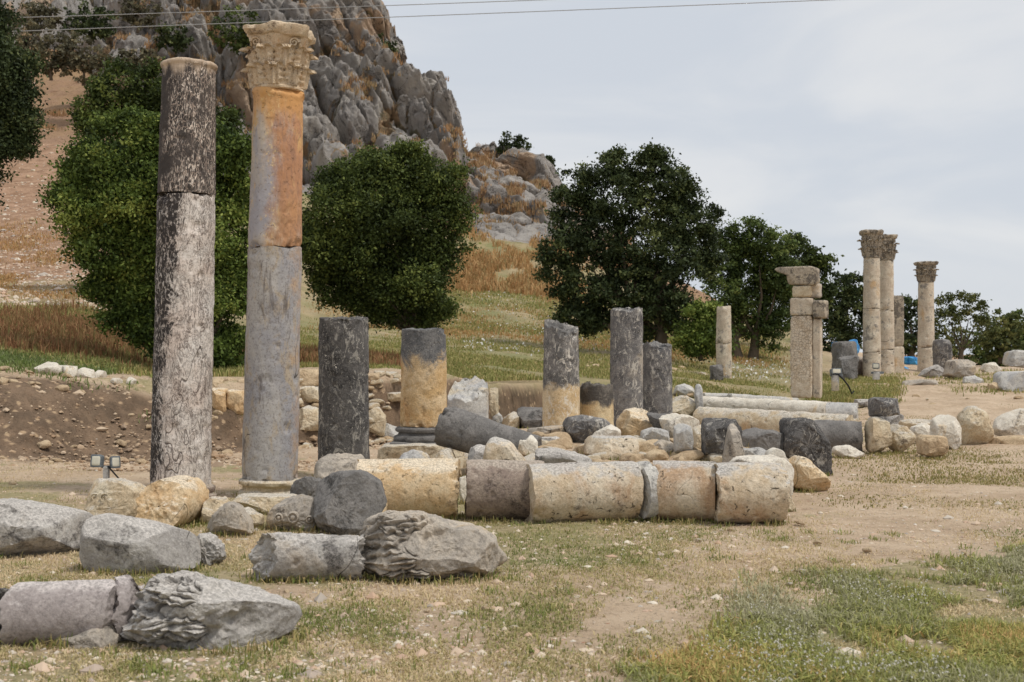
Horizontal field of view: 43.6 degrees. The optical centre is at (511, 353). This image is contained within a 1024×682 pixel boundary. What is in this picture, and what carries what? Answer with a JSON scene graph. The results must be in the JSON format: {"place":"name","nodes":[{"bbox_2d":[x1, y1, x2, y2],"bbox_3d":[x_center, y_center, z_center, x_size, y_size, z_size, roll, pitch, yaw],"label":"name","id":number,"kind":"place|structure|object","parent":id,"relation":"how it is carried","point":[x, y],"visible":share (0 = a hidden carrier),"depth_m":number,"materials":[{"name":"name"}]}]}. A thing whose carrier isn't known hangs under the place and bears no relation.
{"place":"outdoors","nodes":[
{"label":"outdoors","id":0,"kind":"place"},
{"bbox_2d":[12,0,824,31],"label":"power line","id":1,"kind":"object","parent":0,"point":[427,15],"visible":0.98,"depth_m":66.14,"materials":[{"name":"silver metal"}]},
{"bbox_2d":[1,0,1010,366],"bbox_3d":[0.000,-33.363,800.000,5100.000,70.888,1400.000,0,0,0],"label":"hill","id":2,"kind":"structure","parent":0,"point":[423,106],"depth_m":120.16,"materials":[{"name":"stone"}]},
{"bbox_2d":[5,9,57,59],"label":"hill shrub","id":3,"kind":"object","parent":2,"relation":"on","point":[38,45],"visible":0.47,"depth_m":104.88,"materials":[{"name":"green plant"}]},
{"bbox_2d":[16,0,62,40],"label":"hill shrub","id":4,"kind":"object","parent":2,"relation":"on","point":[39,11],"visible":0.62,"depth_m":111.71,"materials":[{"name":"green plant"}]},
{"bbox_2d":[15,17,79,80],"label":"hill shrub","id":5,"kind":"object","parent":2,"relation":"on","point":[53,63],"visible":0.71,"depth_m":105.81,"materials":[{"name":"green plant"}]},
{"bbox_2d":[50,32,115,85],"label":"hill shrub","id":6,"kind":"object","parent":2,"relation":"on","point":[83,59],"visible":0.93,"depth_m":105.64,"materials":[{"name":"green plant"}]},
{"bbox_2d":[57,0,118,44],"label":"hill shrub","id":7,"kind":"object","parent":2,"relation":"on","point":[94,22],"visible":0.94,"depth_m":111.70,"materials":[{"name":"green plant"}]},
{"bbox_2d":[114,0,163,32],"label":"hill shrub","id":8,"kind":"object","parent":2,"relation":"on","point":[144,21],"visible":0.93,"depth_m":115.84,"materials":[{"name":"green plant"}]},
{"bbox_2d":[152,20,194,53],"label":"hill shrub","id":9,"kind":"object","parent":2,"relation":"on","point":[179,41],"visible":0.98,"depth_m":117.83,"materials":[{"name":"green plant"}]},
{"bbox_2d":[206,4,262,55],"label":"hill shrub","id":10,"kind":"object","parent":2,"relation":"on","point":[242,39],"visible":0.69,"depth_m":115.76,"materials":[{"name":"green plant"}]},
{"bbox_2d":[34,0,631,268],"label":"hill grass tufts","id":11,"kind":"object","parent":2,"relation":"on","point":[514,188],"visible":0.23,"depth_m":117.07,"materials":[{"name":"plant"}]},
{"bbox_2d":[0,143,1023,681],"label":"ground","id":12,"kind":"structure","parent":0,"point":[20,401],"depth_m":13.64,"materials":[{"name":"soil"}]},
{"bbox_2d":[0,0,58,211],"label":"dark tree","id":13,"kind":"object","parent":12,"relation":"on","point":[19,125],"visible":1,"depth_m":29.78,"materials":[{"name":"green plant"}]},
{"bbox_2d":[0,498,92,556],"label":"grey block","id":14,"kind":"object","parent":12,"relation":"on","point":[30,527],"depth_m":10.12,"materials":[{"name":"stone"}]},
{"bbox_2d":[0,216,95,299],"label":"ochre grass","id":15,"kind":"structure","parent":12,"relation":"on","point":[7,278],"depth_m":55.31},
{"bbox_2d":[0,144,107,310],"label":"scree","id":16,"kind":"structure","parent":12,"relation":"on","point":[15,297],"depth_m":50.98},
{"bbox_2d":[0,579,117,645],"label":"front drum","id":17,"kind":"object","parent":12,"relation":"on","point":[46,611],"visible":0.71,"depth_m":6.95,"materials":[{"name":"grey stone"}]},
{"bbox_2d":[0,348,150,422],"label":"bank grass","id":18,"kind":"structure","parent":12,"relation":"on","point":[19,360],"depth_m":23.83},
{"bbox_2d":[0,298,152,371],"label":"reddish weeds","id":19,"kind":"object","parent":12,"relation":"on","point":[37,328],"visible":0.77,"depth_m":29.93,"materials":[{"name":"plant"}]},
{"bbox_2d":[56,625,120,648],"bbox_3d":[-2.352,1.565,6.987,0.394,0.145,0.212,0,0,0],"label":"rock","id":20,"kind":"object","parent":12,"relation":"on","point":[106,636],"depth_m":6.91,"materials":[{"name":"grey stone"}]},
{"bbox_2d":[84,478,145,516],"bbox_3d":[-3.763,1.420,12.261,0.648,0.444,0.632,0,0,0],"label":"capital fragment","id":21,"kind":"object","parent":12,"relation":"on","point":[114,495],"visible":0.71,"depth_m":12.06,"materials":[{"name":"beige stone"}]},
{"bbox_2d":[0,298,244,377],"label":"weed undergrowth","id":22,"kind":"object","parent":12,"relation":"on","point":[229,371],"visible":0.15,"depth_m":26.00,"materials":[{"name":"green plant"}]},
{"bbox_2d":[111,574,144,640],"bbox_3d":[-2.162,1.441,7.226,0.169,0.378,0.418,0,0,-12],"label":"shaft collar","id":23,"kind":"object","parent":12,"relation":"on","point":[128,588],"visible":0.63,"depth_m":7.08,"materials":[{"name":"grey stone"}]},
{"bbox_2d":[79,513,200,573],"bbox_3d":[-2.743,1.418,9.430,0.858,0.472,0.493,0,0,0],"label":"stone block","id":24,"kind":"object","parent":12,"relation":"on","point":[114,542],"visible":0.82,"depth_m":9.28,"materials":[{"name":"stone"}]},
{"bbox_2d":[35,102,251,368],"bbox_3d":[-7.480,-2.142,26.885,5.136,6.308,2.738,0,0,0],"label":"leafy tree","id":25,"kind":"object","parent":12,"relation":"on","point":[99,195],"visible":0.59,"depth_m":26.63,"materials":[{"name":"green plant"}]},
{"bbox_2d":[62,53,251,215],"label":"leafy tree","id":26,"kind":"object","parent":12,"relation":"on","point":[101,88],"visible":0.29,"depth_m":43.67,"materials":[{"name":"green plant"}]},
{"bbox_2d":[135,475,208,526],"bbox_3d":[-3.159,1.383,11.858,0.475,0.478,0.743,0,0,9],"label":"half drum","id":27,"kind":"object","parent":12,"relation":"on","point":[176,500],"visible":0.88,"depth_m":11.67,"materials":[{"name":"stone"}]},
{"bbox_2d":[150,57,217,496],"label":"column","id":28,"kind":"structure","parent":12,"relation":"on","point":[181,412],"depth_m":13.93,"materials":[{"name":"white stone"}]},
{"bbox_2d":[0,376,397,470],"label":"bank gravel","id":29,"kind":"structure","parent":12,"relation":"on","point":[237,461],"depth_m":19.68,"materials":[{"name":"gravel"}]},
{"bbox_2d":[119,570,302,649],"bbox_3d":[-1.692,1.448,7.112,1.004,0.475,0.745,0,0,0],"label":"fallen capital","id":30,"kind":"object","parent":12,"relation":"on","point":[186,609],"visible":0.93,"depth_m":6.93,"materials":[{"name":"grey stone"}]},
{"bbox_2d":[197,532,226,565],"bbox_3d":[-2.307,1.501,9.749,0.263,0.263,0.276,0,0,0],"label":"grey lump","id":31,"kind":"object","parent":12,"relation":"on","point":[212,546],"visible":0.77,"depth_m":9.64,"materials":[{"name":"stone"}]},
{"bbox_2d":[207,501,253,535],"bbox_3d":[-2.495,1.474,11.275,0.432,0.332,0.374,0,0,0],"label":"broken stone","id":32,"kind":"object","parent":12,"relation":"on","point":[230,516],"visible":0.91,"depth_m":11.14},
{"bbox_2d":[232,493,296,514],"bbox_3d":[-2.457,1.523,12.780,0.673,0.238,0.460,0,0,0],"label":"base stone","id":33,"kind":"object","parent":12,"relation":"on","point":[261,502],"visible":0.62,"depth_m":12.61,"materials":[{"name":"beige stone"}]},
{"bbox_2d":[236,20,318,496],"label":"corinthian column","id":34,"kind":"structure","parent":12,"relation":"on","point":[278,71],"depth_m":14.04,"materials":[{"name":"beige stone"}]},
{"bbox_2d":[266,494,319,531],"bbox_3d":[-1.974,1.460,11.629,0.503,0.355,0.423,0,0,0],"label":"rosette fragment","id":35,"kind":"object","parent":12,"relation":"on","point":[294,510],"visible":0.91,"depth_m":11.49,"materials":[{"name":"grey stone"}]},
{"bbox_2d":[248,532,365,581],"bbox_3d":[-1.458,1.445,9.074,0.864,0.358,0.384,0,0,0],"label":"fallen shaft","id":36,"kind":"object","parent":12,"relation":"on","point":[283,554],"visible":0.91,"depth_m":8.95,"materials":[{"name":"grey stone"}]},
{"bbox_2d":[237,343,400,365],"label":"reddish weeds between columns","id":37,"kind":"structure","parent":12,"relation":"on","point":[307,353],"depth_m":29.02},
{"bbox_2d":[314,453,364,478],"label":"round stone","id":38,"kind":"object","parent":12,"relation":"on","point":[327,465],"visible":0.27,"depth_m":13.86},
{"bbox_2d":[318,316,369,459],"bbox_3d":[-2.153,0.585,16.400,0.665,2.144,0.662,0,0,0],"label":"column shaft","id":39,"kind":"object","parent":12,"relation":"on","point":[343,387],"visible":0.74,"depth_m":16.12,"materials":[{"name":"black stone"}]},
{"bbox_2d":[313,469,386,535],"bbox_3d":[-1.458,1.349,11.515,0.661,0.598,0.617,0,0,0],"label":"broken stone","id":40,"kind":"object","parent":12,"relation":"on","point":[346,502],"visible":0.94,"depth_m":11.34,"materials":[{"name":"stone"}]},
{"bbox_2d":[300,135,484,335],"bbox_3d":[-3.140,-2.380,30.872,4.889,5.762,3.195,0,0,-15],"label":"leafy tree","id":41,"kind":"object","parent":12,"relation":"on","point":[396,198],"visible":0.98,"depth_m":30.59,"materials":[{"name":"green plant"}]},
{"bbox_2d":[356,458,459,517],"bbox_3d":[-1.002,1.320,12.451,1.031,0.596,0.599,0,0,-6],"label":"column drum","id":42,"kind":"object","parent":12,"relation":"on","point":[429,485],"depth_m":12.21,"materials":[{"name":"stone"}]},
{"bbox_2d":[377,442,464,467],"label":"foundation slab","id":43,"kind":"structure","parent":12,"relation":"on","point":[388,450],"depth_m":17.22,"materials":[{"name":"beige stone"}]},
{"bbox_2d":[390,328,446,443],"bbox_3d":[-1.240,0.484,17.998,0.919,1.703,0.916,0,0,0],"label":"column shaft","id":44,"kind":"object","parent":43,"relation":"on","point":[423,403],"visible":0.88,"depth_m":17.71,"materials":[{"name":"grey stone"}]},
{"bbox_2d":[359,510,507,581],"bbox_3d":[-0.570,1.391,9.225,1.077,0.531,0.785,0,0,0],"label":"fallen capital","id":45,"kind":"object","parent":12,"relation":"on","point":[416,544],"visible":0.95,"depth_m":8.99,"materials":[{"name":"grey stone"}]},
{"bbox_2d":[447,376,488,417],"bbox_3d":[-0.709,0.917,20.501,0.672,1.118,0.675,0,0,0],"label":"rock","id":46,"kind":"object","parent":12,"relation":"on","point":[469,395],"visible":0.46,"depth_m":20.33,"materials":[{"name":"grey stone"}]},
{"bbox_2d":[0,412,960,657],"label":"grass","id":47,"kind":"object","parent":12,"relation":"on","point":[218,533],"visible":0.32,"depth_m":9.10,"materials":[{"name":"plant"}]},
{"bbox_2d":[434,407,541,453],"bbox_3d":[-0.304,1.082,16.388,1.384,0.782,0.544,0,0,20],"label":"leaning drum","id":48,"kind":"object","parent":12,"relation":"on","point":[459,429],"visible":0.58,"depth_m":16.27,"materials":[{"name":"grey stone"}]},
{"bbox_2d":[464,459,543,518],"bbox_3d":[-0.062,1.328,12.498,0.807,0.588,0.578,0,0,0],"label":"column drum","id":49,"kind":"object","parent":12,"relation":"on","point":[498,488],"depth_m":12.25,"materials":[{"name":"grey stone"}]},
{"bbox_2d":[483,437,526,460],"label":"rock","id":50,"kind":"object","parent":12,"relation":"on","point":[497,448],"visible":0.36,"depth_m":14.55,"materials":[{"name":"yellow stone"}]},
{"bbox_2d":[0,519,1023,681],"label":"green tufts","id":51,"kind":"object","parent":12,"relation":"on","point":[153,666],"visible":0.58,"depth_m":6.96,"materials":[{"name":"green plant"}]},
{"bbox_2d":[0,370,1023,681],"bbox_3d":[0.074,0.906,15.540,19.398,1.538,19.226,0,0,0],"label":"loose pebbles","id":52,"kind":"object","parent":12,"relation":"on","point":[92,668],"visible":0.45,"depth_m":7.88,"materials":[{"name":"gravel"}]},
{"bbox_2d":[443,213,588,302],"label":"golden grass","id":53,"kind":"structure","parent":12,"relation":"on","point":[478,276],"depth_m":85.44,"materials":[{"name":"plant"}]},
{"bbox_2d":[517,407,542,427],"bbox_3d":[0.706,1.389,26.805,1.248,0.534,0.645,0,0,0],"label":"dark block","id":54,"kind":"object","parent":12,"relation":"on","point":[530,417],"depth_m":26.56,"materials":[{"name":"grey stone"}]},
{"bbox_2d":[300,288,789,369],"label":"ochre meadow","id":55,"kind":"structure","parent":12,"relation":"on","point":[539,339],"depth_m":54.80,"materials":[{"name":"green plant"}]},
{"bbox_2d":[300,315,790,428],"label":"meadow grass","id":56,"kind":"structure","parent":12,"relation":"on","point":[468,358],"depth_m":39.44,"materials":[{"name":"plant"}]},
{"bbox_2d":[542,319,579,426],"bbox_3d":[0.886,0.517,22.997,0.691,2.296,0.682,0,0,0],"label":"column stump","id":57,"kind":"object","parent":12,"relation":"on","point":[561,393],"visible":0.69,"depth_m":22.73,"materials":[{"name":"grey stone"}]},
{"bbox_2d":[535,448,591,462],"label":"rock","id":58,"kind":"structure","parent":12,"relation":"on","point":[551,455],"depth_m":14.45,"materials":[{"name":"stone"}]},
{"bbox_2d":[526,461,643,522],"bbox_3d":[0.678,1.345,12.399,1.091,0.594,0.585,0,0,-11],"label":"column drum","id":59,"kind":"object","parent":12,"relation":"on","point":[575,491],"depth_m":12.17,"materials":[{"name":"yellow stone"}]},
{"bbox_2d":[562,415,610,442],"bbox_3d":[1.061,1.087,18.114,0.692,0.436,0.635,0,0,0],"label":"broken block","id":60,"kind":"object","parent":12,"relation":"on","point":[580,428],"depth_m":17.89,"materials":[{"name":"grey stone"}]},
{"bbox_2d":[394,260,790,363],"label":"olive slope grass","id":61,"kind":"structure","parent":12,"relation":"on","point":[493,325],"depth_m":64.12,"materials":[{"name":"plant"}]},
{"bbox_2d":[580,381,613,424],"bbox_3d":[1.548,1.109,23.400,0.637,1.226,0.636,0,0,0],"label":"column stump","id":62,"kind":"object","parent":12,"relation":"on","point":[596,399],"visible":0.47,"depth_m":23.14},
{"bbox_2d":[584,435,638,459],"bbox_3d":[1.224,1.179,15.708,0.680,0.344,0.620,0,0,0],"label":"rough block","id":63,"kind":"object","parent":12,"relation":"on","point":[614,446],"depth_m":15.53,"materials":[{"name":"yellow stone"}]},
{"bbox_2d":[610,307,642,426],"bbox_3d":[2.282,0.359,25.499,0.673,2.590,0.669,0,0,0],"label":"column shaft","id":64,"kind":"object","parent":12,"relation":"on","point":[626,352],"visible":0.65,"depth_m":25.22,"materials":[{"name":"grey stone"}]},
{"bbox_2d":[529,137,734,343],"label":"oak tree","id":65,"kind":"object","parent":12,"relation":"on","point":[654,295],"visible":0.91,"depth_m":47.63,"materials":[{"name":"green plant"}]},
{"bbox_2d":[616,407,652,435],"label":"rock","id":66,"kind":"object","parent":12,"relation":"on","point":[633,421],"visible":0.5,"depth_m":18.30,"materials":[{"name":"stone"}]},
{"bbox_2d":[637,461,658,518],"bbox_3d":[1.274,1.333,12.478,0.163,0.571,0.580,0,0,-21],"label":"column disc","id":67,"kind":"object","parent":12,"relation":"on","point":[650,504],"depth_m":12.27,"materials":[{"name":"grey stone"}]},
{"bbox_2d":[643,340,672,413],"bbox_3d":[3.048,0.699,27.005,0.683,1.958,0.676,0,0,0],"label":"column stump","id":68,"kind":"object","parent":12,"relation":"on","point":[657,377],"visible":0.62,"depth_m":26.72,"materials":[{"name":"grey stone"}]},
{"bbox_2d":[659,413,698,437],"bbox_3d":[2.326,1.069,17.768,0.551,0.480,0.437,0,0,0],"label":"white slab","id":69,"kind":"object","parent":12,"relation":"on","point":[668,422],"depth_m":17.64,"materials":[{"name":"stone"}]},
{"bbox_2d":[673,423,693,452],"bbox_3d":[2.097,1.081,15.663,0.220,0.436,0.381,0,0,0],"label":"short stump","id":70,"kind":"object","parent":12,"relation":"on","point":[683,439],"visible":0.86,"depth_m":15.53,"materials":[{"name":"grey stone"}]},
{"bbox_2d":[653,460,715,520],"bbox_3d":[1.668,1.331,12.450,0.631,0.576,0.573,0,0,10],"label":"column drum","id":71,"kind":"object","parent":12,"relation":"on","point":[686,489],"depth_m":12.21,"materials":[{"name":"yellow stone"}]},
{"bbox_2d":[665,297,739,365],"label":"round bush","id":72,"kind":"object","parent":12,"relation":"on","point":[696,337],"visible":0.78,"depth_m":45.81,"materials":[{"name":"green plant"}]},
{"bbox_2d":[701,417,742,454],"bbox_3d":[2.538,1.040,15.495,0.467,0.516,0.550,0,0,0],"label":"dark block","id":73,"kind":"object","parent":12,"relation":"on","point":[713,433],"depth_m":15.30,"materials":[{"name":"black stone"}]},
{"bbox_2d":[716,306,731,378],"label":"column shaft","id":74,"kind":"object","parent":12,"relation":"on","point":[723,342],"visible":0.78,"depth_m":41.79,"materials":[{"name":"beige stone"}]},
{"bbox_2d":[722,424,744,461],"bbox_3d":[2.553,1.161,14.653,0.281,0.706,0.331,0,0,0],"label":"leaning slab","id":75,"kind":"object","parent":12,"relation":"on","point":[733,446],"depth_m":14.54,"materials":[{"name":"grey stone"}]},
{"bbox_2d":[714,462,790,522],"bbox_3d":[2.267,1.329,12.248,0.715,0.581,0.588,0,0,0],"label":"column drum","id":76,"kind":"object","parent":12,"relation":"on","point":[750,492],"depth_m":12.00,"materials":[{"name":"yellow stone"}]},
{"bbox_2d":[689,213,816,359],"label":"leafy tree","id":77,"kind":"object","parent":12,"relation":"on","point":[763,317],"visible":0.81,"depth_m":54.72,"materials":[{"name":"green plant"}]},
{"bbox_2d":[729,454,793,498],"bbox_3d":[2.661,1.357,13.677,0.679,0.549,0.417,0,0,0],"label":"pale strip","id":78,"kind":"object","parent":12,"relation":"on","point":[784,462],"visible":0.25,"depth_m":13.54,"materials":[{"name":"stone"}]},
{"bbox_2d":[742,427,787,457],"bbox_3d":[3.382,1.240,17.176,0.722,0.492,0.643,0,0,0],"label":"dark rock","id":79,"kind":"object","parent":12,"relation":"on","point":[754,437],"visible":0.39,"depth_m":16.90,"materials":[{"name":"grey stone"}]},
{"bbox_2d":[703,396,829,412],"bbox_3d":[5.735,1.283,29.214,3.427,0.550,0.508,0,0,44],"label":"long fallen shaft","id":80,"kind":"object","parent":12,"relation":"on","point":[812,406],"visible":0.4,"depth_m":28.96,"materials":[{"name":"stone"}]},
{"bbox_2d":[693,406,858,431],"bbox_3d":[4.767,1.322,23.448,0.611,0.610,3.334,0,0,-43],"label":"long fallen shaft","id":81,"kind":"object","parent":12,"relation":"on","point":[746,418],"visible":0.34,"depth_m":23.40,"materials":[{"name":"beige stone"}]},
{"bbox_2d":[775,266,828,397],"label":"pillar","id":82,"kind":"structure","parent":12,"relation":"on","point":[806,308],"depth_m":33.79,"materials":[{"name":"beige stone"}]},
{"bbox_2d":[779,417,832,474],"bbox_3d":[3.902,1.242,16.966,0.645,0.784,0.654,0,0,0],"label":"dark broken drum","id":83,"kind":"object","parent":12,"relation":"on","point":[805,437],"visible":0.8,"depth_m":16.76,"materials":[{"name":"black stone"}]},
{"bbox_2d":[788,455,830,490],"bbox_3d":[3.441,1.418,14.926,0.516,0.456,0.466,0,0,0],"label":"rock","id":84,"kind":"object","parent":12,"relation":"on","point":[808,474],"depth_m":14.76,"materials":[{"name":"stone"}]},
{"bbox_2d":[777,229,843,331],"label":"leafy tree","id":85,"kind":"object","parent":12,"relation":"on","point":[810,256],"visible":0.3,"depth_m":61.75,"materials":[{"name":"green plant"}]},
{"bbox_2d":[614,538,1023,681],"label":"herb patch","id":86,"kind":"object","parent":12,"relation":"on","point":[985,644],"visible":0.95,"depth_m":7.09,"materials":[{"name":"plant"}]},
{"bbox_2d":[699,543,1023,681],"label":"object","id":87,"kind":"object","parent":86,"relation":"on","point":[808,661],"visible":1,"depth_m":6.50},
{"bbox_2d":[814,420,862,451],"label":"dark fallen drum","id":88,"kind":"object","parent":12,"relation":"on","point":[838,432],"visible":0.53,"depth_m":20.63,"materials":[{"name":"grey stone"}]},
{"bbox_2d":[822,268,862,351],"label":"leafy tree","id":89,"kind":"object","parent":12,"relation":"on","point":[841,325],"visible":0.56,"depth_m":69.69,"materials":[{"name":"green plant"}]},
{"bbox_2d":[801,371,911,402],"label":"grass by far columns","id":90,"kind":"structure","parent":12,"relation":"on","point":[861,390],"depth_m":38.23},
{"bbox_2d":[857,229,885,376],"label":"corinthian column","id":91,"kind":"structure","parent":12,"relation":"on","point":[871,248],"depth_m":45.74,"materials":[{"name":"beige stone"}]},
{"bbox_2d":[864,416,891,452],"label":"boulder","id":92,"kind":"object","parent":12,"relation":"on","point":[878,434],"visible":1,"depth_m":20.47,"materials":[{"name":"stone"}]},
{"bbox_2d":[868,397,899,416],"bbox_3d":[6.028,0.868,20.690,0.470,0.324,0.448,0,0,0],"label":"dark capital","id":93,"kind":"object","parent":92,"relation":"on","point":[883,406],"visible":1,"depth_m":20.57,"materials":[{"name":"grey stone"}]},
{"bbox_2d":[880,234,899,373],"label":"corinthian column","id":94,"kind":"structure","parent":12,"relation":"on","point":[889,252],"depth_m":49.25,"materials":[{"name":"beige stone"}]},
{"bbox_2d":[894,295,903,372],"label":"pier","id":95,"kind":"structure","parent":12,"relation":"on","point":[899,331],"depth_m":50.76,"materials":[{"name":"beige stone"}]},
{"bbox_2d":[888,424,915,452],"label":"tan boulder","id":96,"kind":"object","parent":12,"relation":"on","point":[903,438],"visible":0.86,"depth_m":20.70,"materials":[{"name":"stone"}]},
{"bbox_2d":[804,403,1023,510],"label":"grass","id":97,"kind":"structure","parent":12,"relation":"on","point":[995,481],"depth_m":17.13,"materials":[{"name":"plant"}]},
{"bbox_2d":[895,293,941,356],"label":"leafy tree","id":98,"kind":"object","parent":12,"relation":"on","point":[910,344],"visible":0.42,"depth_m":71.72,"materials":[{"name":"green plant"}]},
{"bbox_2d":[913,261,938,371],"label":"corinthian column","id":99,"kind":"structure","parent":12,"relation":"on","point":[926,275],"depth_m":55.70,"materials":[{"name":"beige stone"}]},
{"bbox_2d":[916,434,948,457],"bbox_3d":[6.530,1.451,19.879,0.426,0.375,0.467,0,0,0],"label":"square block","id":100,"kind":"object","parent":12,"relation":"on","point":[934,446],"depth_m":19.70,"materials":[{"name":"stone"}]},
{"bbox_2d":[929,414,961,449],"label":"white rock","id":101,"kind":"object","parent":12,"relation":"on","point":[948,427],"visible":0.81,"depth_m":21.40,"materials":[{"name":"stone"}]},
{"bbox_2d":[942,359,975,378],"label":"grey rock","id":102,"kind":"object","parent":12,"relation":"on","point":[957,368],"visible":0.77,"depth_m":45.04,"materials":[{"name":"beige stone"}]},
{"bbox_2d":[934,290,1003,361],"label":"airy tree","id":103,"kind":"object","parent":12,"relation":"on","point":[961,346],"visible":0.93,"depth_m":74.88,"materials":[{"name":"green plant"}]},
{"bbox_2d":[956,406,993,444],"bbox_3d":[8.061,1.278,22.298,0.610,0.740,0.626,0,0,0],"label":"tan rock","id":104,"kind":"object","parent":12,"relation":"on","point":[975,424],"visible":0.9,"depth_m":22.12,"materials":[{"name":"stone"}]},
{"bbox_2d":[979,307,1023,363],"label":"hedge tree","id":105,"kind":"object","parent":12,"relation":"on","point":[1007,338],"visible":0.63,"depth_m":77.61,"materials":[{"name":"green plant"}]},
{"bbox_2d":[992,408,1023,435],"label":"carved cornice","id":106,"kind":"structure","parent":12,"relation":"on","point":[1009,423],"depth_m":23.93,"materials":[{"name":"stone"}]},
{"bbox_2d":[993,371,1023,390],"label":"squared block","id":107,"kind":"object","parent":12,"relation":"on","point":[1007,380],"depth_m":38.03,"materials":[{"name":"grey stone"}]},
{"bbox_2d":[0,446,1023,681],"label":"trampled grass","id":108,"kind":"structure","parent":0,"point":[404,676],"depth_m":8.28,"materials":[{"name":"plant"}]},
{"bbox_2d":[382,0,1023,354],"label":"sky","id":109,"kind":"structure","parent":0,"point":[831,121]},
{"bbox_2d":[899,367,1023,396],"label":"path edge grass","id":110,"kind":"structure","parent":0,"point":[975,388],"depth_m":41.30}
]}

